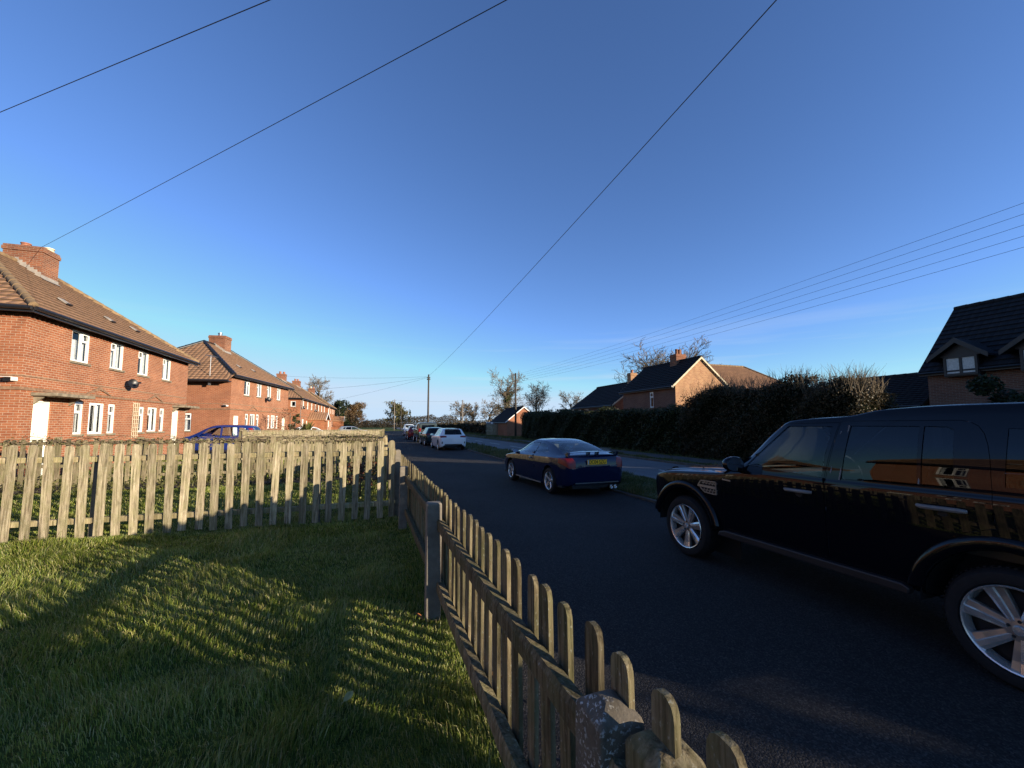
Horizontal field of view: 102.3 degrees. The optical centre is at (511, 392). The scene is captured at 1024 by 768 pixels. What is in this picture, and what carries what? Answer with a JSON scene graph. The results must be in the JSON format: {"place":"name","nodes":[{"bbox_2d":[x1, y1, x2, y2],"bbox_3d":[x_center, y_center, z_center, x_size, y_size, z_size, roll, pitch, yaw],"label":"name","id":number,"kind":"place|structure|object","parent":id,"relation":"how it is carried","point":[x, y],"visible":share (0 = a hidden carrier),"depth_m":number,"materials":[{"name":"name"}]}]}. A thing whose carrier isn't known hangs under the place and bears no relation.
{"place":"outdoors","nodes":[
{"label":"outdoors","id":0,"kind":"place"},
{"bbox_2d":[0,0,269,112],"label":"overhead wire","id":1,"kind":"object","parent":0,"point":[143,52],"visible":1,"depth_m":6.50,"materials":[{"name":"black metal"}]},
{"bbox_2d":[183,425,259,452],"bbox_3d":[-17.274,2.756,24.402,4.050,1.655,2.152,1,-5,-15],"label":"people carrier","id":2,"kind":"object","parent":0,"point":[217,427],"visible":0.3,"depth_m":23.87,"materials":[{"name":"blue paint"}]},
{"bbox_2d":[195,426,221,448],"bbox_3d":[-17.351,2.601,23.585,1.266,1.309,0.324,1,-5,-15],"label":"door","id":3,"kind":"structure","parent":2,"relation":"in","point":[211,438],"depth_m":23.52,"materials":[{"name":"blue paint"}]},
{"bbox_2d":[209,427,231,435],"bbox_3d":[-17.757,2.718,25.083,1.266,1.309,0.324,1,-5,-15],"label":"door","id":4,"kind":"structure","parent":2,"relation":"in","point":[219,427],"depth_m":25.09,"materials":[{"name":"blue paint"}]},
{"bbox_2d":[221,426,237,448],"bbox_3d":[-16.323,2.617,23.854,0.899,1.300,0.306,1,-5,-15],"label":"door","id":5,"kind":"structure","parent":2,"relation":"in","point":[225,444],"depth_m":23.78,"materials":[{"name":"blue paint"}]},
{"bbox_2d":[0,447,526,767],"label":"lawn","id":6,"kind":"structure","parent":0,"point":[71,761],"depth_m":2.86,"materials":[{"name":"green plant"}]},
{"bbox_2d":[0,436,275,487],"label":"picket fence","id":7,"kind":"object","parent":6,"relation":"on","point":[20,478],"visible":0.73,"depth_m":11.67,"materials":[{"name":"brown wood"}]},
{"bbox_2d":[0,433,269,448],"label":"climbing vine","id":8,"kind":"object","parent":7,"relation":"attached to","point":[111,442],"visible":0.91,"depth_m":11.62,"materials":[{"name":"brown plant"}]},
{"bbox_2d":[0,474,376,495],"bbox_3d":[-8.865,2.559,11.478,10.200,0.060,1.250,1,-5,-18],"label":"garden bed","id":9,"kind":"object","parent":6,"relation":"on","point":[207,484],"visible":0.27,"depth_m":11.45,"materials":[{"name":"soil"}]},
{"bbox_2d":[0,464,377,496],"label":"ground cover","id":10,"kind":"object","parent":6,"relation":"on","point":[192,482],"visible":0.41,"depth_m":11.09,"materials":[{"name":"green plant"}]},
{"bbox_2d":[0,440,400,542],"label":"picket fence","id":11,"kind":"object","parent":6,"relation":"on","point":[96,519],"visible":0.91,"depth_m":6.45,"materials":[{"name":"brown wood"}]},
{"bbox_2d":[269,407,301,429],"bbox_3d":[-17.959,2.834,32.756,2.531,3.250,2.311,4,-6,-41],"label":"rose bush","id":12,"kind":"object","parent":6,"relation":"on","point":[287,420],"visible":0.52,"depth_m":32.81,"materials":[{"name":"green plant"}]},
{"bbox_2d":[288,414,299,429],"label":"ivy bush","id":13,"kind":"object","parent":6,"relation":"on","point":[294,418],"visible":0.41,"depth_m":40.44,"materials":[{"name":"green plant"}]},
{"bbox_2d":[298,421,315,429],"bbox_3d":[-19.301,3.697,38.783,3.018,2.278,3.062,1,-5,-18],"label":"spiky plant","id":14,"kind":"object","parent":6,"relation":"on","point":[306,426],"visible":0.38,"depth_m":38.53,"materials":[{"name":"green plant"}]},
{"bbox_2d":[238,429,384,459],"bbox_3d":[-9.309,2.481,19.482,6.260,1.470,0.180,1,-5,-18],"label":"board fence","id":15,"kind":"object","parent":6,"relation":"on","point":[291,432],"visible":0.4,"depth_m":19.32,"materials":[{"name":"brown wood"}]},
{"bbox_2d":[247,435,386,474],"bbox_3d":[-6.590,2.296,14.137,4.415,1.602,0.153,1,-5,-18],"label":"picket fence","id":16,"kind":"object","parent":6,"relation":"on","point":[324,443],"visible":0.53,"depth_m":14.10,"materials":[{"name":"brown wood"}]},
{"bbox_2d":[233,432,369,441],"bbox_3d":[-7.052,1.569,13.979,4.349,0.441,0.388,1,-5,-18],"label":"climbing vine","id":17,"kind":"object","parent":16,"relation":"attached to","point":[303,436],"visible":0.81,"depth_m":13.96,"materials":[{"name":"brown plant"}]},
{"bbox_2d":[326,430,383,442],"bbox_3d":[-5.391,1.587,14.356,1.971,0.556,0.390,1,-5,-18],"label":"climbing vine","id":18,"kind":"object","parent":16,"relation":"attached to","point":[349,436],"visible":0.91,"depth_m":14.29,"materials":[{"name":"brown plant"}]},
{"bbox_2d":[341,691,352,703],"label":"fallen leaf","id":19,"kind":"object","parent":6,"relation":"on","point":[348,695],"visible":1,"depth_m":2.47,"materials":[{"name":"plant"}]},
{"bbox_2d":[339,456,376,495],"bbox_3d":[-3.656,2.099,9.891,0.895,1.128,0.946,-4,-6,44],"label":"shrub","id":20,"kind":"object","parent":6,"relation":"on","point":[360,471],"visible":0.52,"depth_m":9.81,"materials":[{"name":"green plant"}]},
{"bbox_2d":[379,430,382,440],"bbox_3d":[-4.083,2.046,12.842,0.140,1.696,0.120,1,-5,-18],"label":"gate post","id":21,"kind":"object","parent":6,"relation":"on","point":[381,435],"visible":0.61,"depth_m":12.86,"materials":[{"name":"brown wood"}]},
{"bbox_2d":[383,436,387,498],"bbox_3d":[-2.925,1.818,9.441,0.140,1.616,0.120,1,-5,-18],"label":"gate post","id":22,"kind":"object","parent":6,"relation":"on","point":[385,439],"visible":0.54,"depth_m":9.41,"materials":[{"name":"brown wood"}]},
{"bbox_2d":[387,448,747,767],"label":"picket fence","id":23,"kind":"object","parent":6,"relation":"on","point":[601,726],"visible":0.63,"depth_m":1.73,"materials":[{"name":"brown wood"}]},
{"bbox_2d":[292,387,344,429],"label":"brick house","id":24,"kind":"structure","parent":0,"point":[335,422],"depth_m":87.25,"materials":[{"name":"brick"}]},
{"bbox_2d":[168,425,626,607],"bbox_3d":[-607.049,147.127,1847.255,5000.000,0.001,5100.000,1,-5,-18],"label":"ground","id":25,"kind":"structure","parent":0,"point":[379,429],"depth_m":144.83,"materials":[{"name":"green plant"}]},
{"bbox_2d":[0,242,200,482],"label":"brick house","id":26,"kind":"structure","parent":25,"relation":"on","point":[75,362],"depth_m":15.01,"materials":[{"name":"brick"}]},
{"bbox_2d":[30,401,49,475],"bbox_3d":[-14.718,1.451,12.767,0.102,2.370,0.730,1,-5,-18],"label":"door","id":27,"kind":"structure","parent":26,"relation":"in","point":[40,415],"depth_m":12.90,"materials":[{"name":"white metal"}]},
{"bbox_2d":[71,402,83,436],"bbox_3d":[-15.232,0.941,14.406,0.242,1.215,0.540,1,-5,-18],"label":"window","id":28,"kind":"structure","parent":26,"relation":"in","point":[75,434],"depth_m":14.53,"materials":[{"name":"white plastic"}]},
{"bbox_2d":[69,329,90,365],"bbox_3d":[-15.194,-1.544,14.445,0.267,1.155,1.020,1,-5,-18],"label":"window","id":29,"kind":"structure","parent":26,"relation":"in","point":[76,357],"depth_m":14.53,"materials":[{"name":"white plastic"}]},
{"bbox_2d":[86,403,104,435],"bbox_3d":[-15.534,1.018,15.325,0.242,1.225,0.940,1,-5,-18],"label":"window","id":30,"kind":"structure","parent":26,"relation":"in","point":[93,432],"depth_m":15.38,"materials":[{"name":"white plastic"}]},
{"bbox_2d":[106,404,115,434],"bbox_3d":[-15.831,1.081,16.188,0.267,1.215,0.530,1,-5,-18],"label":"window","id":31,"kind":"structure","parent":26,"relation":"in","point":[112,406],"depth_m":16.32,"materials":[{"name":"white plastic"}]},
{"bbox_2d":[109,342,124,372],"bbox_3d":[-15.860,-1.394,16.473,0.267,1.135,0.960,1,-5,-18],"label":"window","id":32,"kind":"structure","parent":26,"relation":"in","point":[114,350],"depth_m":16.55,"materials":[{"name":"white plastic"}]},
{"bbox_2d":[138,407,144,433],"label":"window","id":33,"kind":"structure","parent":26,"relation":"in","point":[140,413],"depth_m":18.38,"materials":[{"name":"white plastic"}]},
{"bbox_2d":[137,350,149,377],"bbox_3d":[-16.462,-1.237,18.343,0.242,1.135,0.960,1,-5,-18],"label":"window","id":34,"kind":"structure","parent":26,"relation":"in","point":[142,357],"depth_m":18.58,"materials":[{"name":"white plastic"}]},
{"bbox_2d":[146,407,157,432],"bbox_3d":[-16.790,1.309,19.148,0.242,1.185,0.910,1,-5,-18],"label":"window","id":35,"kind":"structure","parent":26,"relation":"in","point":[149,408],"depth_m":19.30,"materials":[{"name":"white plastic"}]},
{"bbox_2d":[158,408,164,432],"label":"window","id":36,"kind":"structure","parent":26,"relation":"in","point":[162,410],"depth_m":20.13,"materials":[{"name":"white plastic"}]},
{"bbox_2d":[161,358,171,382],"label":"window","id":37,"kind":"structure","parent":26,"relation":"in","point":[164,371],"depth_m":20.49,"materials":[{"name":"white plastic"}]},
{"bbox_2d":[171,410,177,440],"bbox_3d":[-17.520,2.122,21.293,0.102,2.370,0.730,1,-5,-18],"label":"door","id":38,"kind":"structure","parent":26,"relation":"in","point":[174,414],"depth_m":21.46,"materials":[{"name":"grey metal"}]},
{"bbox_2d":[42,0,506,246],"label":"overhead wire","id":39,"kind":"object","parent":26,"relation":"attached to","point":[312,103],"visible":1,"depth_m":7.37,"materials":[{"name":"black metal"}]},
{"bbox_2d":[177,333,294,436],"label":"brick house","id":40,"kind":"structure","parent":25,"relation":"on","point":[222,376],"depth_m":29.92,"materials":[{"name":"brick"}]},
{"bbox_2d":[184,413,191,431],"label":"window","id":41,"kind":"structure","parent":40,"relation":"in","point":[188,416],"depth_m":28.05,"materials":[{"name":"white plastic"}]},
{"bbox_2d":[233,416,237,434],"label":"door","id":42,"kind":"structure","parent":40,"relation":"in","point":[235,421],"depth_m":29.38,"materials":[{"name":"grey metal"}]},
{"bbox_2d":[244,381,250,396],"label":"window","id":43,"kind":"structure","parent":40,"relation":"in","point":[247,382],"depth_m":31.05,"materials":[{"name":"white plastic"}]},
{"bbox_2d":[256,383,261,397],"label":"window","id":44,"kind":"structure","parent":40,"relation":"in","point":[258,396],"depth_m":32.99,"materials":[{"name":"white plastic"}]},
{"bbox_2d":[270,415,274,428],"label":"window","id":45,"kind":"structure","parent":40,"relation":"in","point":[272,416],"depth_m":35.86,"materials":[{"name":"white plastic"}]},
{"bbox_2d":[277,388,280,400],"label":"window","id":46,"kind":"structure","parent":40,"relation":"in","point":[278,390],"depth_m":37.23,"materials":[{"name":"white plastic"}]},
{"bbox_2d":[276,371,329,429],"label":"brick house","id":47,"kind":"structure","parent":25,"relation":"on","point":[305,404],"depth_m":59.06,"materials":[{"name":"brick"}]},
{"bbox_2d":[302,375,334,404],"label":"bare tree","id":48,"kind":"object","parent":25,"relation":"on","point":[320,384],"visible":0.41,"depth_m":110.17,"materials":[{"name":"brown plant"}]},
{"bbox_2d":[331,400,349,423],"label":"tree","id":49,"kind":"object","parent":25,"relation":"on","point":[338,404],"visible":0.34,"depth_m":99.48,"materials":[{"name":"green plant"}]},
{"bbox_2d":[341,402,362,426],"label":"conifer","id":50,"kind":"object","parent":25,"relation":"on","point":[351,424],"visible":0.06,"depth_m":105.15,"materials":[{"name":"green plant"}]},
{"bbox_2d":[338,426,366,431],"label":"hatchback","id":51,"kind":"object","parent":25,"relation":"on","point":[345,428],"visible":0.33,"depth_m":60.48,"materials":[{"name":"silver metal"}]},
{"bbox_2d":[343,401,368,427],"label":"beech","id":52,"kind":"object","parent":25,"relation":"on","point":[351,414],"visible":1,"depth_m":92.79,"materials":[{"name":"brown plant"}]},
{"bbox_2d":[382,400,410,428],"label":"bare tree","id":53,"kind":"object","parent":25,"relation":"on","point":[399,416],"visible":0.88,"depth_m":149.33,"materials":[{"name":"brown plant"}]},
{"bbox_2d":[352,414,491,427],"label":"distant wood","id":54,"kind":"object","parent":25,"relation":"on","point":[381,423],"visible":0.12,"depth_m":239.90,"materials":[{"name":"green plant"}]},
{"bbox_2d":[490,406,528,435],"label":"outbuilding","id":55,"kind":"structure","parent":25,"relation":"on","point":[505,419],"depth_m":60.50,"materials":[{"name":"red brick"}]},
{"bbox_2d":[401,431,656,502],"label":"kerb","id":56,"kind":"structure","parent":25,"relation":"on","point":[635,496],"depth_m":9.98,"materials":[{"name":"concrete"}]},
{"bbox_2d":[467,436,701,465],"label":"kerb","id":57,"kind":"structure","parent":25,"relation":"on","point":[672,462],"depth_m":19.91,"materials":[{"name":"concrete"}]},
{"bbox_2d":[571,370,636,410],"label":"gabled house","id":58,"kind":"structure","parent":25,"relation":"on","point":[602,396],"depth_m":42.13,"materials":[{"name":"grey tile"}]},
{"bbox_2d":[618,349,729,410],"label":"gabled house","id":59,"kind":"structure","parent":25,"relation":"on","point":[652,387],"depth_m":31.23,"materials":[{"name":"brown brick"}]},
{"bbox_2d":[649,392,653,408],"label":"window","id":60,"kind":"structure","parent":59,"relation":"in","point":[650,392],"depth_m":32.25,"materials":[{"name":"white plastic"}]},
{"bbox_2d":[709,364,782,387],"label":"hip roof house","id":61,"kind":"structure","parent":25,"relation":"on","point":[730,371],"depth_m":44.23,"materials":[{"name":"brown tile"}]},
{"bbox_2d":[865,372,929,408],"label":"garage","id":62,"kind":"structure","parent":25,"relation":"on","point":[912,389],"depth_m":21.76,"materials":[{"name":"grey tile"}]},
{"bbox_2d":[917,293,1023,421],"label":"dormer house","id":63,"kind":"structure","parent":25,"relation":"on","point":[976,339],"depth_m":18.50,"materials":[{"name":"brown brick"}]},
{"bbox_2d":[943,354,978,375],"bbox_3d":[19.801,-1.175,18.210,0.080,0.840,1.120,1,-5,-18],"label":"window","id":64,"kind":"structure","parent":63,"relation":"in","point":[960,363],"depth_m":18.16,"materials":[{"name":"white glass"}]},
{"bbox_2d":[1019,348,1023,369],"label":"window","id":65,"kind":"structure","parent":63,"relation":"in","point":[1021,351],"depth_m":16.45,"materials":[{"name":"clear glass"}]},
{"bbox_2d":[0,0,1023,422],"label":"sky","id":66,"kind":"structure","parent":0,"point":[366,235],"materials":[{"name":"blue"}]},
{"bbox_2d":[402,431,656,499],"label":"verge","id":67,"kind":"structure","parent":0,"point":[613,487],"depth_m":11.47,"materials":[{"name":"green plant"}]},
{"bbox_2d":[427,374,429,421],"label":"telegraph pole","id":68,"kind":"object","parent":67,"relation":"on","point":[428,377],"visible":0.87,"depth_m":57.19,"materials":[{"name":"brown wood"}]},
{"bbox_2d":[431,0,776,373],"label":"overhead wire","id":69,"kind":"object","parent":68,"relation":"attached to","point":[646,143],"visible":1,"depth_m":7.85,"materials":[{"name":"black metal"}]},
{"bbox_2d":[390,427,687,478],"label":"road","id":70,"kind":"structure","parent":0,"point":[648,468],"depth_m":18.30,"materials":[{"name":"grey asphalt"}]},
{"bbox_2d":[463,432,722,464],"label":"verge","id":71,"kind":"structure","parent":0,"point":[591,446],"depth_m":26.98,"materials":[{"name":"green plant"}]},
{"bbox_2d":[450,401,471,422],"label":"bare tree","id":72,"kind":"object","parent":71,"relation":"on","point":[466,408],"visible":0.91,"depth_m":139.90,"materials":[{"name":"brown plant"}]},
{"bbox_2d":[437,422,485,433],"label":"hedge","id":73,"kind":"object","parent":71,"relation":"on","point":[475,427],"visible":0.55,"depth_m":84.47,"materials":[{"name":"green plant"}]},
{"bbox_2d":[464,402,479,423],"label":"bare tree","id":74,"kind":"object","parent":71,"relation":"on","point":[473,413],"visible":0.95,"depth_m":140.31,"materials":[{"name":"brown plant"}]},
{"bbox_2d":[476,399,498,421],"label":"bare tree","id":75,"kind":"object","parent":71,"relation":"on","point":[490,414],"visible":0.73,"depth_m":138.13,"materials":[{"name":"brown plant"}]},
{"bbox_2d":[486,423,497,434],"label":"garden gate","id":76,"kind":"structure","parent":71,"relation":"on","point":[489,429],"depth_m":62.39,"materials":[{"name":"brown wood"}]},
{"bbox_2d":[487,367,532,414],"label":"bare tree","id":77,"kind":"object","parent":71,"relation":"on","point":[508,394],"visible":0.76,"depth_m":73.10,"materials":[{"name":"brown plant"}]},
{"bbox_2d":[514,373,517,436],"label":"telegraph pole","id":78,"kind":"object","parent":71,"relation":"on","point":[515,409],"visible":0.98,"depth_m":56.03,"materials":[{"name":"brown wood"}]},
{"bbox_2d":[519,214,1022,375],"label":"overhead wire","id":79,"kind":"object","parent":78,"relation":"attached to","point":[820,282],"visible":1,"depth_m":17.73,"materials":[{"name":"black metal"}]},
{"bbox_2d":[519,225,1022,377],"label":"overhead wire","id":80,"kind":"object","parent":78,"relation":"attached to","point":[824,288],"visible":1,"depth_m":17.64,"materials":[{"name":"black metal"}]},
{"bbox_2d":[525,247,1022,380],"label":"overhead wire","id":81,"kind":"object","parent":78,"relation":"attached to","point":[821,304],"visible":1,"depth_m":17.61,"materials":[{"name":"black metal"}]},
{"bbox_2d":[529,236,1022,377],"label":"overhead wire","id":82,"kind":"object","parent":78,"relation":"attached to","point":[833,293],"visible":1,"depth_m":17.34,"materials":[{"name":"black metal"}]},
{"bbox_2d":[530,203,1022,370],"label":"overhead wire","id":83,"kind":"object","parent":78,"relation":"attached to","point":[824,273],"visible":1,"depth_m":17.68,"materials":[{"name":"black metal"}]},
{"bbox_2d":[520,410,543,439],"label":"hedge","id":84,"kind":"object","parent":71,"relation":"on","point":[530,426],"visible":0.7,"depth_m":46.19,"materials":[{"name":"green plant"}]},
{"bbox_2d":[522,380,553,411],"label":"bare tree","id":85,"kind":"object","parent":71,"relation":"on","point":[535,405],"visible":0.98,"depth_m":79.32,"materials":[{"name":"brown plant"}]},
{"bbox_2d":[555,390,581,410],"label":"bare tree","id":86,"kind":"object","parent":71,"relation":"on","point":[563,397],"visible":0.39,"depth_m":85.60,"materials":[{"name":"brown plant"}]},
{"bbox_2d":[536,403,684,455],"bbox_3d":[6.411,2.652,31.297,2.275,3.401,20.606,1,-5,-18],"label":"hedge","id":87,"kind":"object","parent":71,"relation":"on","point":[632,429],"visible":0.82,"depth_m":27.20,"materials":[{"name":"green plant"}]},
{"bbox_2d":[614,334,719,382],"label":"bare tree","id":88,"kind":"object","parent":71,"relation":"on","point":[657,359],"visible":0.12,"depth_m":68.96,"materials":[{"name":"brown plant"}]},
{"bbox_2d":[675,363,832,460],"bbox_3d":[10.624,1.111,18.595,2.852,4.440,6.936,1,-5,-18],"label":"hedge","id":89,"kind":"object","parent":71,"relation":"on","point":[742,422],"visible":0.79,"depth_m":18.16,"materials":[{"name":"green plant"}]},
{"bbox_2d":[792,362,901,419],"bbox_3d":[11.921,0.935,14.782,2.895,4.119,2.786,1,-5,-18],"label":"hedge","id":90,"kind":"object","parent":71,"relation":"on","point":[852,395],"visible":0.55,"depth_m":14.19,"materials":[{"name":"green plant"}]},
{"bbox_2d":[965,373,1023,402],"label":"bush","id":91,"kind":"object","parent":71,"relation":"on","point":[984,385],"visible":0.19,"depth_m":14.11,"materials":[{"name":"green plant"}]},
{"bbox_2d":[467,434,721,464],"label":"pavement","id":92,"kind":"structure","parent":0,"point":[699,460],"depth_m":21.31,"materials":[{"name":"grey concrete"}]},
{"bbox_2d":[384,431,1023,767],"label":"service road","id":93,"kind":"structure","parent":0,"point":[762,658],"depth_m":3.25,"materials":[{"name":"grey asphalt"}]},
{"bbox_2d":[403,424,413,435],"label":"people carrier","id":94,"kind":"object","parent":93,"relation":"on","point":[404,427],"visible":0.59,"depth_m":62.57,"materials":[{"name":"white paint"}]},
{"bbox_2d":[404,426,415,439],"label":"hatchback","id":95,"kind":"object","parent":93,"relation":"on","point":[409,432],"visible":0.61,"depth_m":45.83,"materials":[{"name":"red paint"}]},
{"bbox_2d":[412,422,436,441],"bbox_3d":[-8.569,3.937,40.599,2.329,1.882,4.629,2,-5,-19],"label":"people carrier","id":96,"kind":"object","parent":93,"relation":"on","point":[420,427],"visible":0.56,"depth_m":38.61,"materials":[{"name":"grey paint"}]},
{"bbox_2d":[422,425,434,428],"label":"rear window","id":97,"kind":"structure","parent":96,"relation":"in","point":[423,426],"depth_m":38.41,"materials":[{"name":"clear glass"}]},
{"bbox_2d":[419,427,440,445],"bbox_3d":[-6.635,3.654,34.370,2.023,1.469,4.025,2,-5,-20],"label":"hatchback","id":98,"kind":"object","parent":93,"relation":"on","point":[425,437],"visible":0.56,"depth_m":32.73,"materials":[{"name":"teal paint"}]},
{"bbox_2d":[430,428,465,449],"bbox_3d":[-4.511,3.227,28.768,2.152,1.440,4.282,2,-5,-20],"label":"hatchback","id":99,"kind":"object","parent":93,"relation":"on","point":[443,438],"visible":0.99,"depth_m":26.96,"materials":[{"name":"white paint"}]},
{"bbox_2d":[505,438,621,493],"bbox_3d":[1.219,1.952,11.642,2.050,1.305,4.370,2,-5,-21],"label":"coupe","id":100,"kind":"object","parent":93,"relation":"on","point":[554,467],"visible":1,"depth_m":9.92,"materials":[{"name":"blue paint"}]},
{"bbox_2d":[655,402,1023,690],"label":"off roader","id":101,"kind":"object","parent":93,"relation":"on","point":[927,502],"visible":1,"depth_m":3.22,"materials":[{"name":"black paint"}]},
{"bbox_2d":[723,423,840,559],"bbox_3d":[2.677,0.930,4.229,0.224,1.226,1.253,2,-5,-19],"label":"door","id":102,"kind":"structure","parent":101,"relation":"in","point":[782,508],"depth_m":4.11,"materials":[{"name":"black paint"}]},
{"bbox_2d":[825,421,995,582],"bbox_3d":[3.027,0.844,3.220,0.215,1.237,1.075,2,-5,-19],"label":"door","id":103,"kind":"structure","parent":101,"relation":"in","point":[877,527],"depth_m":3.19,"materials":[{"name":"black paint"}]},
{"bbox_2d":[971,422,1014,484],"bbox_3d":[4.728,0.891,3.816,0.215,1.237,1.075,2,-5,-19],"label":"door","id":104,"kind":"structure","parent":101,"relation":"in","point":[971,422],"depth_m":3.94,"materials":[{"name":"black paint"}]},
{"bbox_2d":[1005,429,1023,488],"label":"side window","id":105,"kind":"structure","parent":101,"relation":"in","point":[1015,445],"depth_m":2.65,"materials":[{"name":"black glass"}]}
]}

